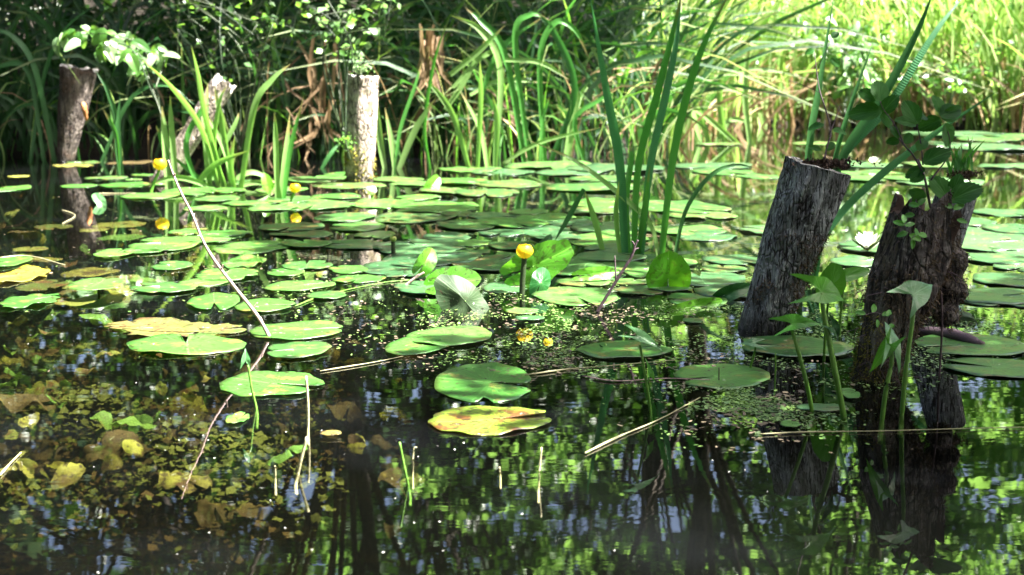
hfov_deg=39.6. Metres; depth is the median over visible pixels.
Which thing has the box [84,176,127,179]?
lily pad
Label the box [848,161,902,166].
lily pad
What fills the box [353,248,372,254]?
sunken leaf
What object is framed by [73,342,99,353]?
sunken leaf
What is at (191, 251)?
sunken leaf
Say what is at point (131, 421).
sunken leaf
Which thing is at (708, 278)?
lily pad
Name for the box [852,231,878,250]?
white lily
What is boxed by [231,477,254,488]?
sunken leaf
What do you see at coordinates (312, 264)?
lily pad
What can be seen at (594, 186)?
lily pad
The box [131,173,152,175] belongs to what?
lily pad
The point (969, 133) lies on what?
lily pad
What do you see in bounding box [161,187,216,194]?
lily pad
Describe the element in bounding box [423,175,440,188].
standing leaf
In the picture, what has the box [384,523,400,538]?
sunken leaf
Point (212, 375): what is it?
sunken leaf
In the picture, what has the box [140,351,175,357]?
sunken leaf
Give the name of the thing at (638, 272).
lily pad
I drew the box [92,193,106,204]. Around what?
standing leaf
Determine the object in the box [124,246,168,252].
lily pad
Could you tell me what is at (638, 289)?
lily pad
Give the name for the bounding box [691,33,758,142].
reed clump
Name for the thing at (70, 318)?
sunken leaf
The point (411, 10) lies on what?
undergrowth
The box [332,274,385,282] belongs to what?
lily pad
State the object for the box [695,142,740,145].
lily pad
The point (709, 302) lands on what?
standing leaf
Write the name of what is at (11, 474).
sunken leaf
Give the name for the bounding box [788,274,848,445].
arrowhead plant
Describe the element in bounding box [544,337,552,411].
yellow lily
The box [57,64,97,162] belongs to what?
post
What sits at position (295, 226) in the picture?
lily pad
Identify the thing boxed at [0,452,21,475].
reed stalk
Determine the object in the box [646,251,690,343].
standing leaf
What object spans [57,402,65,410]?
sunken leaf
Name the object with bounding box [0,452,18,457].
sunken leaf
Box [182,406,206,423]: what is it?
sunken leaf
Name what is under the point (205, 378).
sunken leaf
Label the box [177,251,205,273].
sunken leaf
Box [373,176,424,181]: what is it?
lily pad
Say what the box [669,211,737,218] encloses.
lily pad
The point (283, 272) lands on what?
lily pad
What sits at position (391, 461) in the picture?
sunken leaf
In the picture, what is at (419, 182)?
lily pad
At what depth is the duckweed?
4.63 m
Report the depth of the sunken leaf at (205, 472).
3.68 m
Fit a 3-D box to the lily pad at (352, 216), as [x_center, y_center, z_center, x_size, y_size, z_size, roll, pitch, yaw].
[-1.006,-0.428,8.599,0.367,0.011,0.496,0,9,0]
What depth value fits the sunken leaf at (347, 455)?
4.05 m
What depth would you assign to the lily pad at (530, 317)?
5.36 m
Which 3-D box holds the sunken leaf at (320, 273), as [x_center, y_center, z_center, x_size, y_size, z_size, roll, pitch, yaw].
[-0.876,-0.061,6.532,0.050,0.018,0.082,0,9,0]
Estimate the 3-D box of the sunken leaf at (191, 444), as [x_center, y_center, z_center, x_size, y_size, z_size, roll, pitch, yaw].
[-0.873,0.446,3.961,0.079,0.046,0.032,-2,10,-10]
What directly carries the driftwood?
on the water at (32, 215)
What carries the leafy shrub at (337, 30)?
on the bank
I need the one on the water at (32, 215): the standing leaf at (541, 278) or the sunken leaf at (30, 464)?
the standing leaf at (541, 278)
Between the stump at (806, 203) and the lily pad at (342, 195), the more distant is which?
the lily pad at (342, 195)
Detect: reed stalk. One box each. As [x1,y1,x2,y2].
[0,255,64,264]
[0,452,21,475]
[62,210,74,223]
[295,280,408,305]
[320,355,407,370]
[525,359,674,374]
[583,376,709,381]
[584,397,700,453]
[760,427,1023,433]
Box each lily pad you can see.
[0,185,30,191]
[0,256,32,265]
[0,265,50,281]
[0,293,59,307]
[7,175,29,176]
[15,279,69,290]
[30,257,62,261]
[52,164,93,166]
[52,298,95,305]
[58,290,101,297]
[60,267,119,277]
[61,184,96,187]
[66,160,99,163]
[67,277,125,371]
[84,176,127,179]
[93,248,134,256]
[99,181,149,187]
[104,321,149,328]
[106,160,152,164]
[119,192,177,198]
[119,317,211,335]
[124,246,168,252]
[126,333,245,354]
[128,236,199,249]
[128,278,158,282]
[129,282,197,292]
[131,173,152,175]
[132,250,182,256]
[151,260,192,269]
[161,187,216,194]
[167,228,209,234]
[179,277,227,285]
[180,236,234,241]
[181,322,246,338]
[183,205,227,210]
[187,292,239,395]
[193,195,239,200]
[194,230,252,236]
[194,268,257,279]
[211,187,245,192]
[212,240,289,253]
[219,371,324,396]
[221,253,265,268]
[222,200,275,205]
[225,411,249,422]
[229,230,244,237]
[234,298,294,311]
[248,203,299,210]
[249,320,342,339]
[255,186,307,192]
[258,222,324,230]
[263,280,335,290]
[266,195,316,202]
[267,268,304,275]
[267,341,331,357]
[269,230,332,237]
[280,198,354,209]
[280,239,332,246]
[281,260,332,269]
[288,175,345,182]
[307,290,345,298]
[311,193,360,198]
[312,182,386,188]
[313,212,375,220]
[320,239,390,248]
[320,430,341,435]
[323,172,376,176]
[328,265,367,273]
[330,222,385,230]
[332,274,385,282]
[348,198,412,208]
[354,231,395,238]
[361,258,450,276]
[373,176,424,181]
[373,239,468,254]
[374,211,458,223]
[382,251,481,266]
[385,336,449,355]
[389,180,426,185]
[391,201,478,212]
[394,281,433,293]
[395,194,440,199]
[403,267,439,279]
[406,325,491,345]
[419,187,461,193]
[422,232,470,240]
[426,177,492,183]
[428,405,551,435]
[434,362,530,402]
[436,219,494,229]
[439,166,500,171]
[439,211,477,216]
[451,254,512,270]
[452,249,489,253]
[453,189,518,196]
[453,239,496,245]
[467,212,517,218]
[472,168,535,175]
[473,217,549,227]
[476,179,542,187]
[478,229,527,236]
[483,281,526,292]
[488,241,533,249]
[495,252,516,256]
[505,161,591,169]
[506,307,538,313]
[508,208,548,214]
[515,315,544,319]
[516,212,575,220]
[521,225,570,234]
[529,232,581,239]
[531,286,618,305]
[535,167,605,174]
[540,219,591,225]
[546,182,632,190]
[556,264,619,274]
[556,278,610,285]
[564,206,618,212]
[566,163,664,172]
[567,257,596,265]
[568,197,614,206]
[568,230,648,246]
[569,175,641,180]
[570,222,638,231]
[575,250,646,260]
[576,340,672,358]
[579,274,625,279]
[584,243,649,251]
[591,260,649,271]
[610,278,645,284]
[613,285,662,294]
[624,267,648,277]
[639,200,731,212]
[646,225,725,234]
[647,258,697,265]
[649,284,692,290]
[668,272,744,285]
[668,293,726,306]
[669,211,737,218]
[674,363,769,388]
[676,162,752,169]
[680,230,736,240]
[683,318,702,322]
[690,168,754,174]
[694,284,747,296]
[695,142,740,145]
[701,264,746,271]
[703,254,756,264]
[734,173,778,178]
[738,225,764,233]
[742,335,853,356]
[780,420,800,426]
[791,141,844,144]
[796,403,848,411]
[830,255,873,266]
[837,240,877,251]
[841,169,927,180]
[842,388,859,398]
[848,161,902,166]
[896,177,983,184]
[901,131,1003,136]
[902,161,951,166]
[914,332,1023,355]
[928,141,1023,150]
[943,357,1023,377]
[956,136,1022,141]
[962,234,1023,250]
[964,287,1023,304]
[964,291,1003,305]
[966,226,1004,234]
[968,253,1023,264]
[969,217,996,225]
[972,272,1023,286]
[973,208,1023,216]
[977,163,1023,168]
[981,223,1023,233]
[983,133,1023,138]
[989,244,1023,255]
[993,261,1023,271]
[1002,233,1023,240]
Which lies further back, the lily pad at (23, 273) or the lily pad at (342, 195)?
the lily pad at (342, 195)
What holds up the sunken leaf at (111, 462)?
on the water weed
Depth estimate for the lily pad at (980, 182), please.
10.84 m
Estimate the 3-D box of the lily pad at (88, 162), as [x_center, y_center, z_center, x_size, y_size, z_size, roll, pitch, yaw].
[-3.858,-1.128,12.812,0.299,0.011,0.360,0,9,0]
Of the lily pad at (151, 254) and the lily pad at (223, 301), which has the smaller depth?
the lily pad at (223, 301)
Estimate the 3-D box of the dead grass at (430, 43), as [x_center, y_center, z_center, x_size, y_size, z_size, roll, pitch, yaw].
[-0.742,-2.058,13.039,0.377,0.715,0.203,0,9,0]
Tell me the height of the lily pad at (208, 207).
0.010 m
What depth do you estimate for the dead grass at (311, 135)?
13.23 m
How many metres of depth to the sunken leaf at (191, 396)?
4.34 m
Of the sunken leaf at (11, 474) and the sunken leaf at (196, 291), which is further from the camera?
the sunken leaf at (196, 291)
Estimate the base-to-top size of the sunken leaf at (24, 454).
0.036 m
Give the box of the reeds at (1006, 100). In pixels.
[581,0,1023,146]
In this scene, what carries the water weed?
in the water at (32, 215)
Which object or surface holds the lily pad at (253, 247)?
on the water at (32, 215)
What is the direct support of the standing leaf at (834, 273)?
on the water at (32, 215)
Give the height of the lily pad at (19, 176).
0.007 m
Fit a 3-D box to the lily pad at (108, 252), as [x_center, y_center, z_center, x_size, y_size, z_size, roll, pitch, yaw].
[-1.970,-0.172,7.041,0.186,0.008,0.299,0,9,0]
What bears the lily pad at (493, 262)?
on the water at (32, 215)
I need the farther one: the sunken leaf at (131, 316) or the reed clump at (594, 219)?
the reed clump at (594, 219)
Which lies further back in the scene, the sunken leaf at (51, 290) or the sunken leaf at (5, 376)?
the sunken leaf at (51, 290)
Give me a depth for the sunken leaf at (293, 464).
4.00 m
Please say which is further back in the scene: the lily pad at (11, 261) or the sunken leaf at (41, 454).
the lily pad at (11, 261)
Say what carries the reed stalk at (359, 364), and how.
on the water at (32, 215)
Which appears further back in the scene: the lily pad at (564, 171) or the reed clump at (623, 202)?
the lily pad at (564, 171)
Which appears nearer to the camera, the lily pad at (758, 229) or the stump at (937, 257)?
the stump at (937, 257)
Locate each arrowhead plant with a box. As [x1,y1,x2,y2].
[240,349,258,429]
[621,324,661,434]
[740,338,765,367]
[770,314,820,438]
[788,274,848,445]
[870,321,905,444]
[888,280,931,437]
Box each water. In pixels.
[0,124,1023,255]
[0,239,1023,574]
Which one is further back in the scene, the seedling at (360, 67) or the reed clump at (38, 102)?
the reed clump at (38, 102)
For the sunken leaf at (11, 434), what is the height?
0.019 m
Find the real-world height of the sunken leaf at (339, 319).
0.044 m
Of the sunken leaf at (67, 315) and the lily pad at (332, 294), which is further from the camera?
the sunken leaf at (67, 315)
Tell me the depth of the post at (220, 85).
11.08 m
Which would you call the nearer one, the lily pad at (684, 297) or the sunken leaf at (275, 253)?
the lily pad at (684, 297)
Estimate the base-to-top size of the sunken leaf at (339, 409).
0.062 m
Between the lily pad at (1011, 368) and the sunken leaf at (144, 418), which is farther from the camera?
the lily pad at (1011, 368)
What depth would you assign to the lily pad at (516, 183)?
10.75 m
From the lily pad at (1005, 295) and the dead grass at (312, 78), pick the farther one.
the dead grass at (312, 78)
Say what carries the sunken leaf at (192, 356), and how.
in the water at (32, 215)
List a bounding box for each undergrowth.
[0,0,1021,90]
[730,0,1023,93]
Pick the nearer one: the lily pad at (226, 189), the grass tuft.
the grass tuft
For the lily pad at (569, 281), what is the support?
on the water at (32, 215)
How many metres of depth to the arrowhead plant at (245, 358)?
4.01 m
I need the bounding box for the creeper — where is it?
[334,132,356,160]
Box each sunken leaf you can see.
[0,307,23,311]
[0,311,27,328]
[0,356,23,367]
[0,373,11,379]
[0,379,16,387]
[0,393,55,412]
[0,443,6,453]
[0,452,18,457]
[0,466,29,484]
[1,384,27,394]
[2,345,16,354]
[4,367,24,378]
[5,429,21,439]
[8,315,27,325]
[8,457,34,478]
[10,458,49,505]
[15,337,28,357]
[18,412,39,427]
[20,447,35,457]
[23,366,34,381]
[24,380,69,412]
[25,337,38,345]
[25,349,58,359]
[28,439,54,460]
[31,355,41,363]
[32,368,46,373]
[34,460,47,473]
[38,328,60,335]
[39,306,61,321]
[39,325,80,335]
[41,297,74,318]
[42,443,67,464]
[43,287,55,293]
[46,459,74,469]
[51,462,85,489]
[56,430,68,436]
[57,260,76,268]
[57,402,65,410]
[59,380,70,386]
[62,315,76,322]
[65,307,84,313]
[65,312,81,325]
[66,352,87,365]
[70,342,112,357]
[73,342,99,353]
[74,367,101,381]
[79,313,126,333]
[80,429,137,469]
[81,250,91,254]
[90,410,112,430]
[91,350,121,360]
[95,427,104,436]
[96,249,119,261]
[96,454,122,484]
[103,274,139,295]
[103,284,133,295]
[109,416,157,429]
[122,296,139,311]
[122,307,154,321]
[122,439,143,456]
[123,434,154,455]
[128,414,153,435]
[129,350,150,363]
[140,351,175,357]
[146,378,168,385]
[148,271,158,275]
[150,291,184,316]
[152,368,190,396]
[155,381,167,395]
[155,411,167,420]
[158,470,211,493]
[161,397,182,425]
[162,426,179,442]
[165,384,198,409]
[166,256,201,277]
[169,393,207,415]
[171,273,183,282]
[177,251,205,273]
[178,265,196,279]
[180,354,197,358]
[181,246,199,256]
[182,392,196,401]
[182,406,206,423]
[184,438,212,456]
[191,469,212,483]
[191,499,233,527]
[193,287,199,295]
[194,369,221,393]
[195,370,208,376]
[198,313,210,321]
[201,375,218,381]
[202,414,216,429]
[205,305,221,315]
[209,377,225,385]
[219,401,249,413]
[230,351,246,371]
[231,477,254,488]
[233,362,264,375]
[236,503,271,519]
[243,336,258,350]
[245,314,252,321]
[264,251,282,261]
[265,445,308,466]
[269,423,291,447]
[284,461,311,472]
[291,274,302,280]
[297,254,314,260]
[302,271,316,279]
[310,428,342,440]
[316,271,326,276]
[318,385,336,391]
[323,345,339,361]
[326,401,366,423]
[333,317,343,324]
[339,453,355,459]
[344,356,363,365]
[345,340,365,345]
[347,433,365,453]
[348,434,365,443]
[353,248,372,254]
[369,434,398,449]
[378,467,417,496]
[379,406,394,420]
[379,454,422,476]
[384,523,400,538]
[393,376,404,385]
[393,406,410,423]
[394,353,423,362]
[403,473,424,482]
[406,442,418,458]
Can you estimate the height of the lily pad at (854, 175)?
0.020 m
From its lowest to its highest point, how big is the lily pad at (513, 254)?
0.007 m
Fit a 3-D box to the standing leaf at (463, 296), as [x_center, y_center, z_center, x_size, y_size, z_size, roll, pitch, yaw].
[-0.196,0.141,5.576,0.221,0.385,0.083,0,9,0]
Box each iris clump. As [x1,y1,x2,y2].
[144,46,289,188]
[273,96,303,198]
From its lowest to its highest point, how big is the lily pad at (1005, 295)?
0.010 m
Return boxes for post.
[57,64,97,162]
[151,73,236,178]
[342,74,378,182]
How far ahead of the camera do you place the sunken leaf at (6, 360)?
5.10 m
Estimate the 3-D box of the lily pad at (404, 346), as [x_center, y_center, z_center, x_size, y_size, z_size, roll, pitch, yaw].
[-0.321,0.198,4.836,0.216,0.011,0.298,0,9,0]
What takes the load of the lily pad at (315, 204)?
on the water at (32, 215)
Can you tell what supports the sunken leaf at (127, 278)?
in the water at (32, 215)
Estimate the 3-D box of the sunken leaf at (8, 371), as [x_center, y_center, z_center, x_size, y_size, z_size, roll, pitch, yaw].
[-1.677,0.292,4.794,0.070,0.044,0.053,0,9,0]
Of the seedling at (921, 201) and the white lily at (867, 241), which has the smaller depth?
the seedling at (921, 201)
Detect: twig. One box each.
[167,160,272,344]
[398,272,423,295]
[594,240,638,318]
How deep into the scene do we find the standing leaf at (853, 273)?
4.97 m
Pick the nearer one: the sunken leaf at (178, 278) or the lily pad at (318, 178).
the sunken leaf at (178, 278)
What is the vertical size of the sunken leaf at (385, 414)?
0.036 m
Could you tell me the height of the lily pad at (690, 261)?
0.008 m
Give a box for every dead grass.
[259,100,341,158]
[283,35,347,144]
[412,24,450,98]
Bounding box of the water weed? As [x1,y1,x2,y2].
[0,244,368,571]
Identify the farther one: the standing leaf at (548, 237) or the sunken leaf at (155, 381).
the standing leaf at (548, 237)
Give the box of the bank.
[0,0,1022,155]
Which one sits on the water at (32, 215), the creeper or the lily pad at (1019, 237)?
the lily pad at (1019, 237)
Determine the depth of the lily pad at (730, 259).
6.86 m
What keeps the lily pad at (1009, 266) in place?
on the water at (32, 215)
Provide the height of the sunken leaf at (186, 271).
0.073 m
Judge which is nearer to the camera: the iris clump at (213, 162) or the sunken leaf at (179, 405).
the sunken leaf at (179, 405)
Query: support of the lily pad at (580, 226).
on the water at (32, 215)
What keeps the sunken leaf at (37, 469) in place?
on the water weed
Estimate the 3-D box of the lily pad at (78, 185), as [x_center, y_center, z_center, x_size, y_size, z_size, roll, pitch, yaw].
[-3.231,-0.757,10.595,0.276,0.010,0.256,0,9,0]
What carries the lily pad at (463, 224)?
on the water at (32, 215)
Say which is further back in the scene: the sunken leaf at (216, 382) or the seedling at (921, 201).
the sunken leaf at (216, 382)
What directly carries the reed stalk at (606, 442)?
on the water at (32, 215)
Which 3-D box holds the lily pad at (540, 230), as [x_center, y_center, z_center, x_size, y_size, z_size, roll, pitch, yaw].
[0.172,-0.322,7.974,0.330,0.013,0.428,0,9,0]
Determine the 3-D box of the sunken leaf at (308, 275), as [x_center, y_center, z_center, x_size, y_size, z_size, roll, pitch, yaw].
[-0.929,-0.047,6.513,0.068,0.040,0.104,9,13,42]
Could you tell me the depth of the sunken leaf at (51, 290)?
6.13 m
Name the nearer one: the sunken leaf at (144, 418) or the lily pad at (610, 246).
the sunken leaf at (144, 418)
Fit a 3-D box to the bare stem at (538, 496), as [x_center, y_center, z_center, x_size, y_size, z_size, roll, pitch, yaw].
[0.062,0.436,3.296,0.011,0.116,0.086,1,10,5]
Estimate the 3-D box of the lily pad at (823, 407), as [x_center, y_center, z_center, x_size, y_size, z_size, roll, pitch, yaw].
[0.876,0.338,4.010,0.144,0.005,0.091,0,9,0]
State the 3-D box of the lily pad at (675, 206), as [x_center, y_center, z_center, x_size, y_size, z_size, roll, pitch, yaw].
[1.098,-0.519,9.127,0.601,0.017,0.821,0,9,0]
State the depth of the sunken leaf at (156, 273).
6.99 m
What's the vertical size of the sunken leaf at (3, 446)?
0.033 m
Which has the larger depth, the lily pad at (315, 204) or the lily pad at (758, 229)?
the lily pad at (315, 204)
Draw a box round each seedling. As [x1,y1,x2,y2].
[350,52,374,75]
[855,304,894,327]
[893,214,926,248]
[905,198,967,223]
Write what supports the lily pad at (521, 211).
on the water at (32, 215)
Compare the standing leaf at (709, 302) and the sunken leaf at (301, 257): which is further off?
the sunken leaf at (301, 257)
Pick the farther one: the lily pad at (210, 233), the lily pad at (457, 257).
the lily pad at (210, 233)
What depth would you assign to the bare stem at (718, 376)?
4.35 m
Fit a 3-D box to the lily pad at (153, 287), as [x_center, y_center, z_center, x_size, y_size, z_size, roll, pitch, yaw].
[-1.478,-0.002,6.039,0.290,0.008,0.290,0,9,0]
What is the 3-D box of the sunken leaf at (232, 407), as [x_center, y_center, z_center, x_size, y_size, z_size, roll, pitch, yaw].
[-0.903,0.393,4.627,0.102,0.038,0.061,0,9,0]
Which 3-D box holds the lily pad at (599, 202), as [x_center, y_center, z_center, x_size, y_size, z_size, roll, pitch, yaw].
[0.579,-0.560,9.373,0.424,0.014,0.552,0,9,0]
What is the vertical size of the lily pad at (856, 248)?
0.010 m
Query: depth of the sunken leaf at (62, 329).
5.74 m
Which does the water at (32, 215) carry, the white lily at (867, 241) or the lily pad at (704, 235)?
the lily pad at (704, 235)
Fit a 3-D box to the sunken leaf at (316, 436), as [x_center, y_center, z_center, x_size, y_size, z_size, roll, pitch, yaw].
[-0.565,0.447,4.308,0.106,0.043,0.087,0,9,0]
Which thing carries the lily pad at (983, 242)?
on the water at (32, 215)
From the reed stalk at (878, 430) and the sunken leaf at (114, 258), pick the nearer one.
the reed stalk at (878, 430)
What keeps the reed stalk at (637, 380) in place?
on the water at (32, 215)
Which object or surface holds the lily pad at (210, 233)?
on the water at (32, 215)
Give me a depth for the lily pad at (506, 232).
7.86 m
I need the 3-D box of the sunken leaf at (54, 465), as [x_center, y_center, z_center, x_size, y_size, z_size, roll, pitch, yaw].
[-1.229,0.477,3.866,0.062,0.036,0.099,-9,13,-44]
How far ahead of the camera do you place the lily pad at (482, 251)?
7.15 m
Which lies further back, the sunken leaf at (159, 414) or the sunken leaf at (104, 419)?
the sunken leaf at (159, 414)
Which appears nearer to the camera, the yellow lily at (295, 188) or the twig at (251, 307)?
the twig at (251, 307)
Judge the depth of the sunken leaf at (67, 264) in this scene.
6.99 m
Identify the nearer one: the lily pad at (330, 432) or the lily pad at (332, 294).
the lily pad at (330, 432)
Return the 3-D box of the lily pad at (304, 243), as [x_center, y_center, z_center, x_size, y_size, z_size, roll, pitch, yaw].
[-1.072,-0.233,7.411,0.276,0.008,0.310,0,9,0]
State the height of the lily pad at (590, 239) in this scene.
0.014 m
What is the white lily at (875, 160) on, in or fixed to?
on the lily pad at (864, 164)
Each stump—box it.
[728,154,883,392]
[836,187,973,464]
[902,195,976,375]
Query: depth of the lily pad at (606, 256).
6.93 m
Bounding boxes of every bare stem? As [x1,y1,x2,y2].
[274,466,276,495]
[294,437,307,495]
[305,376,309,446]
[398,442,411,506]
[412,447,416,489]
[499,467,501,489]
[537,447,541,503]
[718,367,719,393]
[773,352,775,399]
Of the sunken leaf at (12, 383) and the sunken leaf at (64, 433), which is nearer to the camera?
the sunken leaf at (64, 433)
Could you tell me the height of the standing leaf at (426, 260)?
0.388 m
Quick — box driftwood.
[918,326,984,343]
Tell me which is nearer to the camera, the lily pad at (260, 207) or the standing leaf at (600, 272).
the standing leaf at (600, 272)
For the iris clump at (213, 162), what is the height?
1.122 m
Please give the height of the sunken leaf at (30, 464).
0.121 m
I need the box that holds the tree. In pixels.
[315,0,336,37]
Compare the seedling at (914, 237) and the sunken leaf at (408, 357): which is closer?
the seedling at (914, 237)
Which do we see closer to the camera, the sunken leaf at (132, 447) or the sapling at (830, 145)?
the sunken leaf at (132, 447)
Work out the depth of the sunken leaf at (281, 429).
4.28 m
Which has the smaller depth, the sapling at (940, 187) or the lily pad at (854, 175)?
the sapling at (940, 187)
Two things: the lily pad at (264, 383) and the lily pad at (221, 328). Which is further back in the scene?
the lily pad at (221, 328)
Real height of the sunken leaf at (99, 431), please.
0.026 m
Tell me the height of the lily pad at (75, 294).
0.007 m
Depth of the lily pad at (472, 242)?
7.45 m
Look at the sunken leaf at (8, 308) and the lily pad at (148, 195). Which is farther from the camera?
the lily pad at (148, 195)
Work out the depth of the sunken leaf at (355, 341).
5.31 m
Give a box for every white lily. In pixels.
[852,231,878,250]
[868,157,879,163]
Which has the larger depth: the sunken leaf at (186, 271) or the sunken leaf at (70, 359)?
the sunken leaf at (186, 271)
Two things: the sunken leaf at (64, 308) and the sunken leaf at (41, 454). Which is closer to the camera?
the sunken leaf at (41, 454)
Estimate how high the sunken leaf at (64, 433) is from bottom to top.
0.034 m
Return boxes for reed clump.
[0,3,194,161]
[96,72,123,173]
[321,16,498,167]
[444,8,618,161]
[527,0,752,255]
[555,188,604,249]
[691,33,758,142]
[805,0,995,285]
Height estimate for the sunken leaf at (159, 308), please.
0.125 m
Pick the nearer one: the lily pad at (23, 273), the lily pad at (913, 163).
the lily pad at (23, 273)
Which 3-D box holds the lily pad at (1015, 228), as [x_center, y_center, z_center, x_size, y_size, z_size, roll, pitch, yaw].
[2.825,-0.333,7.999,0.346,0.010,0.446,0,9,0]
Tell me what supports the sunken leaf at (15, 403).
in the water at (32, 215)
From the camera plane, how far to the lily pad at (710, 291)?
5.94 m
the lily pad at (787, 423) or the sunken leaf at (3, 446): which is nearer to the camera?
the lily pad at (787, 423)
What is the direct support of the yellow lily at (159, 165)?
on the water at (32, 215)
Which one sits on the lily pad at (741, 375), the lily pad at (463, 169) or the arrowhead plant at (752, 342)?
the arrowhead plant at (752, 342)
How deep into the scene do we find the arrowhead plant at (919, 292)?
3.90 m
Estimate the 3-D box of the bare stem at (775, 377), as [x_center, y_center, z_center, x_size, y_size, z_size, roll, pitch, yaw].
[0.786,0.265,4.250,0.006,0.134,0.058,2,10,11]
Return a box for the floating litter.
[4,172,1016,452]
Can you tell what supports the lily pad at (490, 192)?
on the water at (32, 215)
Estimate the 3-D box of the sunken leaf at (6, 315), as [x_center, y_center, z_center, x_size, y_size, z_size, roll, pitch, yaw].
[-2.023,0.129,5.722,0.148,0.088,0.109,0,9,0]
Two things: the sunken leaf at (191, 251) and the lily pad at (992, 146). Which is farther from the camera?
the lily pad at (992, 146)
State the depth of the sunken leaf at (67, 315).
5.99 m
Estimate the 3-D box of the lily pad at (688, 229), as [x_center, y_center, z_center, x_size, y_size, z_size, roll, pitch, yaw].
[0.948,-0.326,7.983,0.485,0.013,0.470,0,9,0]
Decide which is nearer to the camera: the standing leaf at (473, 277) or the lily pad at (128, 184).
the standing leaf at (473, 277)
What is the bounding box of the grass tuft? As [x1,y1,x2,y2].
[945,137,983,182]
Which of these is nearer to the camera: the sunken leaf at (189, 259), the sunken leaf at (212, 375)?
the sunken leaf at (212, 375)
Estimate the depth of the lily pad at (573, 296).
5.81 m
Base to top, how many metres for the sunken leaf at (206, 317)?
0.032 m
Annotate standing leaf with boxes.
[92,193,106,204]
[261,173,273,194]
[412,247,436,329]
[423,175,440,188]
[424,266,480,353]
[434,274,489,364]
[499,239,573,341]
[529,267,550,348]
[536,234,551,323]
[571,266,618,336]
[599,343,606,416]
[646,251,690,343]
[665,297,721,365]
[712,282,749,355]
[816,263,845,433]
[835,266,869,403]
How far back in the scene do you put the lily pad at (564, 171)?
11.72 m
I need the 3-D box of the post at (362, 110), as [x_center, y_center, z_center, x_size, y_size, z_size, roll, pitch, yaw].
[-1.163,-1.122,10.916,0.282,1.028,0.270,-8,12,-40]
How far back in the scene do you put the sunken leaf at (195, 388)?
4.72 m
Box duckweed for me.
[8,177,1021,447]
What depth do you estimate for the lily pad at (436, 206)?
9.16 m
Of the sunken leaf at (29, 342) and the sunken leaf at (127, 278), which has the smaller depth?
the sunken leaf at (29, 342)
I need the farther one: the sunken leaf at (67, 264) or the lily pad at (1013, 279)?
the sunken leaf at (67, 264)
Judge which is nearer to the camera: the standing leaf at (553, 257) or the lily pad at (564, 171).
the standing leaf at (553, 257)
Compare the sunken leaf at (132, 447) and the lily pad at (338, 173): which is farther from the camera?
the lily pad at (338, 173)
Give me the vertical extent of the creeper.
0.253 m
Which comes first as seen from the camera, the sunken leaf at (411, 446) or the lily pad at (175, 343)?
the sunken leaf at (411, 446)
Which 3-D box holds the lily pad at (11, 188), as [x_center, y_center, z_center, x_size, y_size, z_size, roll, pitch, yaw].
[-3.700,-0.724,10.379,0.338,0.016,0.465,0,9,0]
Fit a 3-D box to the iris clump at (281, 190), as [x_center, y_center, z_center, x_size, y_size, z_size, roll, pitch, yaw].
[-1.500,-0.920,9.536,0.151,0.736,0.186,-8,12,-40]
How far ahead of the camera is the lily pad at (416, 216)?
8.63 m
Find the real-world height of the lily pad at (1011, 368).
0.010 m
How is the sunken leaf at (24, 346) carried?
on the water weed
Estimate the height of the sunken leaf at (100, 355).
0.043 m
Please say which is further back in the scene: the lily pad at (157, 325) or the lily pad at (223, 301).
the lily pad at (223, 301)
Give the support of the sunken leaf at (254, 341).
in the water weed
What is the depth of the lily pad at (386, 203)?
9.36 m
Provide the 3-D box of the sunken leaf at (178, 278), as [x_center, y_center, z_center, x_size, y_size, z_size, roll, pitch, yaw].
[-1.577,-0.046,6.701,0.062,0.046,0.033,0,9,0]
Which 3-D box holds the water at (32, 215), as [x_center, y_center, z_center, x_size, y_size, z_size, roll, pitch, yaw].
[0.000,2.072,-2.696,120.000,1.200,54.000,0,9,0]
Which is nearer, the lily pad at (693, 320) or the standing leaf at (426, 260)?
the lily pad at (693, 320)
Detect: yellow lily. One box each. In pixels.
[150,158,166,192]
[289,183,299,201]
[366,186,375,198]
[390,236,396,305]
[516,244,532,351]
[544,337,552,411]
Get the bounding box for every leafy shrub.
[52,25,179,122]
[168,0,292,149]
[287,0,400,149]
[787,11,899,117]
[894,35,992,109]
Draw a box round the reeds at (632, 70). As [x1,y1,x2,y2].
[0,0,990,158]
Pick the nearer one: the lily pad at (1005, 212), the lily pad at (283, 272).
the lily pad at (283, 272)
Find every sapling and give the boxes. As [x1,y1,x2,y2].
[789,31,846,158]
[848,81,983,379]
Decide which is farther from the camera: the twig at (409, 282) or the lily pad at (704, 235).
the lily pad at (704, 235)
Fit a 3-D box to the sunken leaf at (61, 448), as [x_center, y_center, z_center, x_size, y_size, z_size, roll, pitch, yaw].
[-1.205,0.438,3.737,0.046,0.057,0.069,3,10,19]
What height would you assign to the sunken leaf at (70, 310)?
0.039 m
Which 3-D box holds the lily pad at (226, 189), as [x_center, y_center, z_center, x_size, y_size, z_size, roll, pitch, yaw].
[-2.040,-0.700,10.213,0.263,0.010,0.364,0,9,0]
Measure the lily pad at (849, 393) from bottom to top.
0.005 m
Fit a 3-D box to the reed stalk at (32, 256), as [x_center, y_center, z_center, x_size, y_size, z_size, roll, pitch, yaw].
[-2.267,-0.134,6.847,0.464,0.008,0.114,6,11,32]

